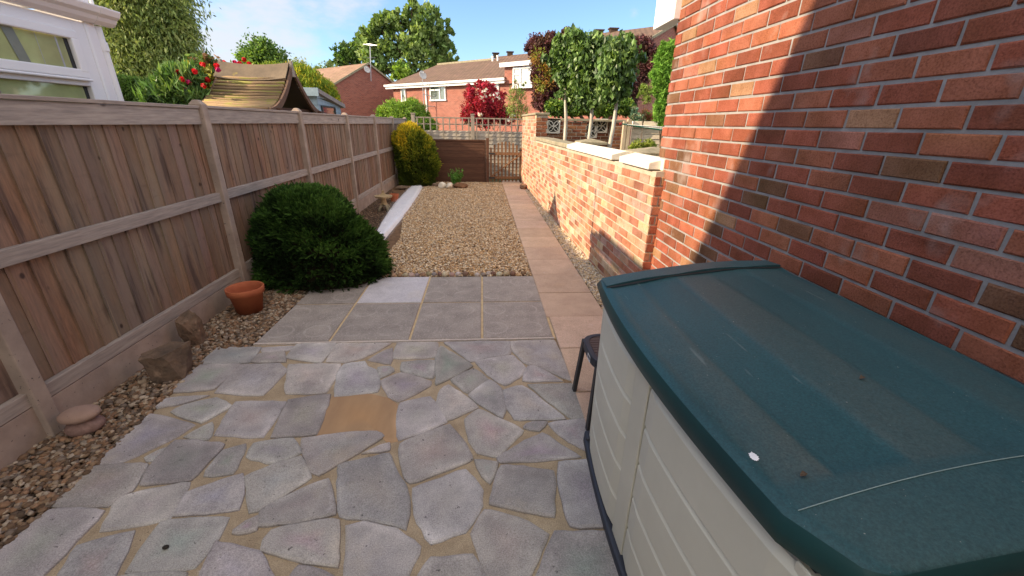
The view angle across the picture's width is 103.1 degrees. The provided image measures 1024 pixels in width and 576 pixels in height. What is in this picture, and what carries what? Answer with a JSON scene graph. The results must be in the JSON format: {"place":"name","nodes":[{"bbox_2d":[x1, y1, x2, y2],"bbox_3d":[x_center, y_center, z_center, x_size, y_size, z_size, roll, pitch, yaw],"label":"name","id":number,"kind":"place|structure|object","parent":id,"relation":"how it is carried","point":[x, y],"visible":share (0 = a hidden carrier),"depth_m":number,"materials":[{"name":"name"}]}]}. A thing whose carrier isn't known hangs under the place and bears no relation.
{"place":"outdoors","nodes":[
{"label":"outdoors","id":0,"kind":"place"},
{"bbox_2d":[303,87,344,115],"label":"garden shed","id":1,"kind":"structure","parent":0,"point":[323,102],"depth_m":8.23,"materials":[{"name":"blue paint"}]},
{"bbox_2d":[321,106,335,115],"bbox_3d":[-3.839,-3.563,8.580,0.025,0.500,0.819,-1,22,-4],"label":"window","id":2,"kind":"structure","parent":1,"relation":"in","point":[325,109],"depth_m":8.49,"materials":[{"name":"black plastic"}]},
{"bbox_2d":[31,0,656,80],"label":"sky","id":3,"kind":"structure","parent":0,"point":[307,29],"materials":[{"name":"blue"}]},
{"bbox_2d":[317,63,393,117],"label":"gable house","id":4,"kind":"structure","parent":0,"point":[362,92],"depth_m":34.47,"materials":[{"name":"brick"}]},
{"bbox_2d":[364,44,375,74],"bbox_3d":[-11.778,-18.938,34.153,0.716,2.832,1.200,17,27,34],"label":"tv aerial","id":5,"kind":"object","parent":4,"relation":"attached to","point":[370,56],"visible":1,"depth_m":33.97,"materials":[{"name":"metal"}]},
{"bbox_2d":[387,181,530,276],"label":"gravel","id":6,"kind":"structure","parent":0,"point":[483,202],"depth_m":5.88,"materials":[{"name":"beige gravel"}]},
{"bbox_2d":[378,185,421,239],"bbox_3d":[-2.134,-1.607,7.787,0.532,0.094,4.979,-1,22,-4],"label":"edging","id":7,"kind":"object","parent":6,"relation":"on","point":[400,207],"visible":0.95,"depth_m":7.18,"materials":[{"name":"white stone"}]},
{"bbox_2d":[391,121,443,185],"bbox_3d":[-2.418,-3.406,10.299,1.255,1.571,1.237,-15,27,-34],"label":"golden conifer","id":8,"kind":"object","parent":6,"relation":"on","point":[416,158],"visible":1,"depth_m":9.96,"materials":[{"name":"yellow plant"}]},
{"bbox_2d":[438,182,445,187],"bbox_3d":[-1.715,-2.523,9.993,0.197,0.170,0.144,-1,22,-4],"label":"white stone","id":9,"kind":"object","parent":6,"relation":"on","point":[441,184],"visible":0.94,"depth_m":9.95,"materials":[{"name":"white stone"}]},
{"bbox_2d":[446,183,452,188],"bbox_3d":[-1.527,-2.502,9.959,0.161,0.159,0.212,-1,22,-4],"label":"white stone","id":10,"kind":"object","parent":6,"relation":"on","point":[449,185],"visible":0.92,"depth_m":9.89,"materials":[{"name":"white stone"}]},
{"bbox_2d":[448,167,463,183],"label":"leafy plant","id":11,"kind":"object","parent":6,"relation":"on","point":[457,178],"visible":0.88,"depth_m":10.01,"materials":[{"name":"green plant"}]},
{"bbox_2d":[453,182,467,187],"bbox_3d":[-1.278,-2.537,10.056,0.384,0.162,0.188,-1,22,-4],"label":"brown rock","id":12,"kind":"object","parent":6,"relation":"on","point":[459,185],"visible":0.93,"depth_m":9.99,"materials":[{"name":"brown stone"}]},
{"bbox_2d":[384,51,602,131],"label":"house","id":13,"kind":"structure","parent":0,"point":[444,85],"depth_m":29.75,"materials":[{"name":"brick"}]},
{"bbox_2d":[400,88,405,101],"bbox_3d":[-8.582,-15.345,32.072,0.623,1.149,0.119,16,27,33],"label":"window","id":14,"kind":"structure","parent":13,"relation":"in","point":[403,90],"depth_m":32.08,"materials":[{"name":"plastic"}]},
{"bbox_2d":[419,71,434,106],"bbox_3d":[-6.213,-14.521,29.967,0.473,2.620,1.164,19,28,37],"label":"satellite dish","id":15,"kind":"object","parent":13,"relation":"attached to","point":[422,74],"visible":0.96,"depth_m":29.51,"materials":[{"name":"metal"}]},
{"bbox_2d":[429,86,446,100],"bbox_3d":[-5.489,-14.392,29.975,1.734,1.075,0.119,16,27,33],"label":"window","id":16,"kind":"structure","parent":13,"relation":"in","point":[439,93],"depth_m":29.96,"materials":[{"name":"plastic"}]},
{"bbox_2d":[512,66,531,88],"bbox_3d":[0.773,-13.083,25.258,1.891,1.181,0.119,16,27,33],"label":"window","id":17,"kind":"structure","parent":13,"relation":"in","point":[521,74],"depth_m":25.34,"materials":[{"name":"plastic"}]},
{"bbox_2d":[489,179,520,182],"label":"ground","id":18,"kind":"structure","parent":0,"point":[499,180],"depth_m":11.85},
{"bbox_2d":[0,0,123,104],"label":"conservatory","id":19,"kind":"object","parent":18,"relation":"on","point":[54,48],"visible":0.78,"depth_m":2.69,"materials":[{"name":"plastic"}]},
{"bbox_2d":[0,2,107,104],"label":"window frame","id":20,"kind":"structure","parent":19,"relation":"in","point":[95,89],"depth_m":2.74,"materials":[{"name":"plastic"}]},
{"bbox_2d":[35,0,221,78],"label":"willow tree","id":21,"kind":"object","parent":18,"relation":"on","point":[143,38],"visible":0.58,"depth_m":13.38,"materials":[{"name":"green plant"}]},
{"bbox_2d":[117,72,143,105],"bbox_3d":[-7.248,-2.961,7.990,1.144,2.300,0.655,-1,22,-4],"label":"clipped hedge","id":22,"kind":"object","parent":18,"relation":"on","point":[126,83],"visible":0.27,"depth_m":7.52,"materials":[{"name":"green plant"}]},
{"bbox_2d":[131,57,210,108],"bbox_3d":[-4.053,-1.706,5.161,0.930,2.194,0.604,-1,22,-4],"label":"oleander shrub","id":23,"kind":"object","parent":18,"relation":"on","point":[164,84],"visible":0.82,"depth_m":4.77,"materials":[{"name":"green plant"}]},
{"bbox_2d":[0,190,398,540],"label":"border soil","id":24,"kind":"structure","parent":18,"relation":"on","point":[35,515],"depth_m":2.48,"materials":[{"name":"brown soil"}]},
{"bbox_2d":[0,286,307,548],"bbox_3d":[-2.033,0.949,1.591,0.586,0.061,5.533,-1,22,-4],"label":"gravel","id":25,"kind":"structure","parent":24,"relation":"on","point":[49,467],"depth_m":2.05,"materials":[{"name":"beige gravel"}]},
{"bbox_2d":[56,404,105,436],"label":"stacked pebbles","id":26,"kind":"object","parent":25,"relation":"on","point":[81,420],"visible":0.98,"depth_m":2.05,"materials":[{"name":"stone"}]},
{"bbox_2d":[138,340,191,383],"bbox_3d":[-2.147,0.461,2.530,0.250,0.224,0.200,-1,22,-4],"label":"rock","id":27,"kind":"object","parent":25,"relation":"on","point":[169,361],"visible":0.98,"depth_m":2.48,"materials":[{"name":"brown stone"}]},
{"bbox_2d":[175,309,208,345],"bbox_3d":[-2.291,0.290,2.900,0.134,0.259,0.130,-1,22,-4],"label":"rock","id":28,"kind":"object","parent":25,"relation":"on","point":[189,324],"visible":0.91,"depth_m":2.87,"materials":[{"name":"brown stone"}]},
{"bbox_2d":[224,281,264,315],"bbox_3d":[-2.212,0.096,3.400,0.282,0.232,0.282,-1,22,-4],"label":"flowerpot","id":29,"kind":"object","parent":25,"relation":"on","point":[245,298],"visible":0.97,"depth_m":3.35,"materials":[{"name":"ceramic"}]},
{"bbox_2d":[244,180,396,294],"bbox_3d":[-1.939,-0.553,4.109,1.480,1.026,1.188,-1,22,-4],"label":"spreading conifer","id":30,"kind":"object","parent":24,"relation":"on","point":[308,237],"visible":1,"depth_m":3.79,"materials":[{"name":"green plant"}]},
{"bbox_2d":[357,190,394,233],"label":"gravel","id":31,"kind":"structure","parent":24,"relation":"on","point":[372,206],"depth_m":7.26,"materials":[{"name":"brown gravel"}]},
{"bbox_2d":[374,190,391,211],"bbox_3d":[-2.321,-1.575,7.356,0.305,0.382,0.305,8,23,17],"label":"stone lantern","id":32,"kind":"object","parent":24,"relation":"on","point":[382,196],"visible":0.97,"depth_m":7.32,"materials":[{"name":"beige stone"}]},
{"bbox_2d":[390,193,398,201],"bbox_3d":[-2.402,-1.845,8.299,0.190,0.150,0.190,-1,22,-4],"label":"red pot","id":33,"kind":"object","parent":24,"relation":"on","point":[394,197],"visible":0.85,"depth_m":8.24,"materials":[{"name":"ceramic"}]},
{"bbox_2d":[395,185,408,188],"bbox_3d":[-2.651,-2.435,9.837,0.329,0.087,0.231,-11,25,-26],"label":"flat stone","id":34,"kind":"object","parent":24,"relation":"on","point":[402,187],"visible":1,"depth_m":9.79,"materials":[{"name":"brown stone"}]},
{"bbox_2d":[0,94,406,471],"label":"panel fence","id":35,"kind":"object","parent":18,"relation":"on","point":[124,228],"visible":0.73,"depth_m":2.51,"materials":[{"name":"wood"}]},
{"bbox_2d":[175,51,251,88],"bbox_3d":[-3.804,-1.919,5.513,0.886,2.334,1.567,-18,29,-39],"label":"rose bush","id":36,"kind":"object","parent":18,"relation":"on","point":[209,64],"visible":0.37,"depth_m":5.31,"materials":[{"name":"green plant"}]},
{"bbox_2d":[230,27,291,64],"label":"broadleaf tree","id":37,"kind":"object","parent":18,"relation":"on","point":[260,50],"visible":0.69,"depth_m":28.19,"materials":[{"name":"green plant"}]},
{"bbox_2d":[202,59,322,114],"bbox_3d":[-3.245,-1.861,5.557,0.940,2.209,1.577,-1,22,-4],"label":"garden shelter","id":38,"kind":"object","parent":18,"relation":"on","point":[279,86],"visible":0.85,"depth_m":5.04,"materials":[{"name":"brown wood"}]},
{"bbox_2d":[252,60,341,100],"bbox_3d":[-5.328,-4.003,9.873,2.504,2.882,1.131,-1,22,-4],"label":"golden dome conifer","id":39,"kind":"object","parent":18,"relation":"on","point":[308,76],"visible":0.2,"depth_m":9.37,"materials":[{"name":"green plant"}]},
{"bbox_2d":[289,53,306,67],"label":"hazy tree","id":40,"kind":"object","parent":18,"relation":"on","point":[296,58],"visible":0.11,"depth_m":51.03,"materials":[{"name":"green plant"}]},
{"bbox_2d":[46,340,603,575],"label":"patio mortar","id":41,"kind":"object","parent":18,"relation":"on","point":[461,544],"visible":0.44,"depth_m":1.83,"materials":[{"name":"beige concrete"}]},
{"bbox_2d":[0,339,618,575],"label":"crazy paving","id":42,"kind":"structure","parent":41,"relation":"on","point":[373,495],"depth_m":1.84,"materials":[{"name":"stone"}]},
{"bbox_2d":[316,394,397,442],"bbox_3d":[-0.828,0.710,2.254,0.472,0.013,0.440,-1,22,-4],"label":"cement patch","id":43,"kind":"object","parent":41,"relation":"on","point":[367,412],"visible":0.83,"depth_m":2.25,"materials":[{"name":"beige concrete"}]},
{"bbox_2d":[253,337,553,345],"bbox_3d":[-0.772,0.404,3.018,2.190,0.034,0.018,-1,22,-4],"label":"slab edge strip","id":44,"kind":"object","parent":41,"relation":"on","point":[423,340],"visible":0.57,"depth_m":3.01,"materials":[{"name":"grey stone"}]},
{"bbox_2d":[313,60,338,68],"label":"hazy tree","id":45,"kind":"object","parent":18,"relation":"on","point":[329,65],"visible":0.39,"depth_m":49.77,"materials":[{"name":"green plant"}]},
{"bbox_2d":[326,37,362,66],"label":"background tree","id":46,"kind":"object","parent":18,"relation":"on","point":[345,55],"visible":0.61,"depth_m":55.90,"materials":[{"name":"green plant"}]},
{"bbox_2d":[389,59,412,80],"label":"leafy sapling","id":47,"kind":"object","parent":18,"relation":"on","point":[402,69],"visible":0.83,"depth_m":43.49,"materials":[{"name":"green plant"}]},
{"bbox_2d":[373,96,438,129],"bbox_3d":[-3.439,-5.109,13.444,2.026,2.314,1.472,8,23,17],"label":"round bush","id":48,"kind":"object","parent":18,"relation":"on","point":[393,108],"visible":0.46,"depth_m":12.96,"materials":[{"name":"green plant"}]},
{"bbox_2d":[353,0,459,81],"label":"tree","id":49,"kind":"object","parent":18,"relation":"on","point":[423,40],"visible":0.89,"depth_m":52.15,"materials":[{"name":"green plant"}]},
{"bbox_2d":[305,277,555,340],"bbox_3d":[-0.811,0.153,3.647,2.205,0.026,1.360,-1,22,-4],"label":"slab joint mortar","id":50,"kind":"object","parent":18,"relation":"on","point":[550,325],"visible":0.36,"depth_m":3.53,"materials":[{"name":"beige concrete"}]},
{"bbox_2d":[357,277,428,303],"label":"pale patio slab","id":51,"kind":"structure","parent":50,"relation":"on","point":[398,290],"depth_m":3.88,"materials":[{"name":"grey stone"}]},
{"bbox_2d":[256,276,552,342],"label":"patio slabs","id":52,"kind":"structure","parent":50,"relation":"on","point":[509,311],"depth_m":3.40,"materials":[{"name":"grey stone"}]},
{"bbox_2d":[433,138,488,181],"bbox_3d":[-1.785,-3.383,10.924,2.335,1.250,0.080,-1,22,-4],"label":"lap panel","id":53,"kind":"object","parent":18,"relation":"on","point":[469,157],"visible":0.47,"depth_m":10.93,"materials":[{"name":"brown wood"}]},
{"bbox_2d":[410,113,522,176],"bbox_3d":[-1.200,-4.083,11.879,4.150,1.850,0.130,-1,22,-4],"label":"trellis fence","id":54,"kind":"object","parent":18,"relation":"on","point":[499,137],"visible":0.34,"depth_m":11.74,"materials":[{"name":"brown wood"}]},
{"bbox_2d":[459,78,516,130],"bbox_3d":[-0.890,-6.207,15.335,2.219,3.009,1.302,-1,22,-4],"label":"crimson shrub","id":55,"kind":"object","parent":18,"relation":"on","point":[484,102],"visible":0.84,"depth_m":14.82,"materials":[{"name":"red plant"}]},
{"bbox_2d":[503,79,530,131],"bbox_3d":[0.151,-5.573,13.957,0.939,2.898,0.788,-1,22,-4],"label":"wispy shrub","id":56,"kind":"object","parent":18,"relation":"on","point":[518,103],"visible":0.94,"depth_m":13.65,"materials":[{"name":"green plant"}]},
{"bbox_2d":[540,23,577,139],"bbox_3d":[0.869,-2.737,6.882,0.739,2.970,0.738,-15,27,-34],"label":"pleached tree","id":57,"kind":"object","parent":18,"relation":"on","point":[556,58],"visible":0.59,"depth_m":6.45,"materials":[{"name":"green plant"}]},
{"bbox_2d":[521,183,603,309],"bbox_3d":[0.816,-0.789,6.069,0.410,0.026,11.300,-1,22,-4],"label":"side gravel bed","id":58,"kind":"object","parent":18,"relation":"on","point":[576,269],"visible":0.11,"depth_m":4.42,"materials":[{"name":"gravel"}]},
{"bbox_2d":[547,118,625,149],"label":"screen wall","id":59,"kind":"structure","parent":18,"relation":"on","point":[601,130],"depth_m":9.24,"materials":[{"name":"brick"}]},
{"bbox_2d":[562,25,612,138],"bbox_3d":[1.164,-2.472,6.422,0.864,2.833,0.766,-1,22,-4],"label":"pleached tree","id":60,"kind":"object","parent":18,"relation":"on","point":[584,46],"visible":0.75,"depth_m":5.94,"materials":[{"name":"green plant"}]},
{"bbox_2d":[544,97,636,118],"bbox_3d":[1.841,-4.205,9.464,2.235,0.538,0.512,-1,22,-4],"label":"laurel hedge","id":61,"kind":"object","parent":18,"relation":"on","point":[554,107],"visible":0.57,"depth_m":9.37,"materials":[{"name":"green plant"}]},
{"bbox_2d":[523,26,658,121],"bbox_3d":[1.920,-4.429,10.215,3.359,3.649,1.407,-1,22,-4],"label":"purple leaved tree","id":62,"kind":"object","parent":18,"relation":"on","point":[536,45],"visible":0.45,"depth_m":9.55,"materials":[{"name":"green plant"}]},
{"bbox_2d":[575,138,607,145],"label":"brick pier","id":63,"kind":"structure","parent":18,"relation":"on","point":[590,141],"depth_m":5.90,"materials":[{"name":"stone"}]},
{"bbox_2d":[521,112,665,277],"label":"garden wall","id":64,"kind":"structure","parent":18,"relation":"on","point":[600,205],"depth_m":4.45,"materials":[{"name":"brick"}]},
{"bbox_2d":[593,29,647,147],"bbox_3d":[1.489,-2.224,5.962,0.746,2.729,0.714,-1,22,-4],"label":"pleached tree","id":65,"kind":"object","parent":18,"relation":"on","point":[619,58],"visible":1,"depth_m":5.49,"materials":[{"name":"green plant"}]},
{"bbox_2d":[595,24,677,148],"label":"house","id":66,"kind":"structure","parent":18,"relation":"on","point":[667,34],"depth_m":24.19,"materials":[{"name":"brick"}]},
{"bbox_2d":[628,106,644,122],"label":"grey green shrub","id":67,"kind":"object","parent":18,"relation":"on","point":[633,116],"visible":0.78,"depth_m":9.35,"materials":[{"name":"green plant"}]},
{"bbox_2d":[620,119,660,149],"bbox_3d":[3.958,-2.798,9.068,3.226,1.739,0.160,-1,22,-4],"label":"cream fence panel","id":68,"kind":"object","parent":18,"relation":"on","point":[636,132],"visible":0.06,"depth_m":8.76,"materials":[{"name":"grey wood"}]},
{"bbox_2d":[620,123,662,130],"bbox_3d":[2.975,-1.831,6.619,2.941,1.553,1.834,-19,29,-40],"label":"fence rail","id":69,"kind":"object","parent":18,"relation":"on","point":[641,126],"visible":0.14,"depth_m":6.02,"materials":[{"name":"wood"}]},
{"bbox_2d":[624,147,659,155],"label":"brick pier","id":70,"kind":"structure","parent":18,"relation":"on","point":[653,151],"depth_m":3.83,"materials":[{"name":"stone"}]},
{"bbox_2d":[628,138,658,148],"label":"garden shrub","id":71,"kind":"object","parent":18,"relation":"on","point":[636,145],"visible":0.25,"depth_m":6.32,"materials":[{"name":"green plant"}]},
{"bbox_2d":[636,83,652,141],"bbox_3d":[2.728,-3.085,8.661,0.392,2.339,0.310,-10,25,-26],"label":"feathery shrub","id":72,"kind":"object","parent":18,"relation":"on","point":[646,97],"visible":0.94,"depth_m":8.32,"materials":[{"name":"green plant"}]},
{"bbox_2d":[638,108,653,120],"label":"photinia bush","id":73,"kind":"object","parent":18,"relation":"on","point":[649,116],"visible":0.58,"depth_m":9.65,"materials":[{"name":"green plant"}]},
{"bbox_2d":[648,37,675,147],"bbox_3d":[3.011,-3.283,8.186,0.817,3.075,0.595,-1,22,-4],"label":"tall conifer","id":74,"kind":"object","parent":18,"relation":"on","point":[659,75],"visible":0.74,"depth_m":7.78,"materials":[{"name":"green plant"}]},
{"bbox_2d":[650,0,1023,384],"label":"brick house","id":75,"kind":"structure","parent":18,"relation":"on","point":[868,154],"depth_m":1.46,"materials":[{"name":"brick"}]},
{"bbox_2d":[503,188,571,382],"bbox_3d":[0.341,-0.792,6.059,0.540,0.044,10.950,-1,22,-4],"label":"path bedding","id":76,"kind":"object","parent":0,"point":[566,381],"visible":0.11,"depth_m":3.08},
{"bbox_2d":[501,180,602,421],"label":"garden path","id":77,"kind":"structure","parent":0,"point":[573,310],"depth_m":3.98,"materials":[{"name":"beige stone"}]},
{"bbox_2d":[520,183,526,188],"bbox_3d":[0.278,-2.515,10.089,0.179,0.145,0.209,-1,22,-4],"label":"wall foot rock","id":78,"kind":"object","parent":77,"relation":"on","point":[523,186],"depth_m":10.03,"materials":[{"name":"brown stone"}]},
{"bbox_2d":[572,334,599,430],"bbox_3d":[0.614,0.509,2.270,0.461,0.407,0.389,-1,22,-4],"label":"side table","id":79,"kind":"object","parent":77,"relation":"on","point":[589,346],"visible":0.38,"depth_m":2.21,"materials":[{"name":"plastic"}]},
{"bbox_2d":[583,260,1023,575],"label":"storage box","id":80,"kind":"object","parent":77,"relation":"on","point":[906,454],"visible":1,"depth_m":0.94,"materials":[{"name":"teal plastic"}]},
{"bbox_2d":[590,310,636,523],"bbox_3d":[0.396,0.501,1.672,0.033,0.739,0.461,0,22,-1],"label":"door","id":81,"kind":"structure","parent":80,"relation":"in","point":[616,375],"depth_m":1.59,"materials":[{"name":"beige plastic"}]},
{"bbox_2d":[622,389,797,575],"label":"door","id":82,"kind":"structure","parent":80,"relation":"in","point":[684,519],"depth_m":1.03,"materials":[{"name":"beige plastic"}]},
{"bbox_2d":[748,451,758,460],"bbox_3d":[0.485,0.338,0.816,0.014,0.005,0.023,-5,23,-15],"label":"bird dropping","id":83,"kind":"object","parent":80,"relation":"on","point":[753,456],"visible":1,"depth_m":0.82,"materials":[{"name":"white"}]},
{"bbox_3d":[0.281,-3.394,11.079,0.053,1.220,0.090,-1,22,-4],"label":"gate post","id":84,"kind":"object","parent":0,"visible":0},
{"bbox_2d":[489,141,521,181],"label":"picket gate","id":85,"kind":"structure","parent":84,"relation":"attached to","point":[501,177],"depth_m":11.03,"materials":[{"name":"brown wood"}]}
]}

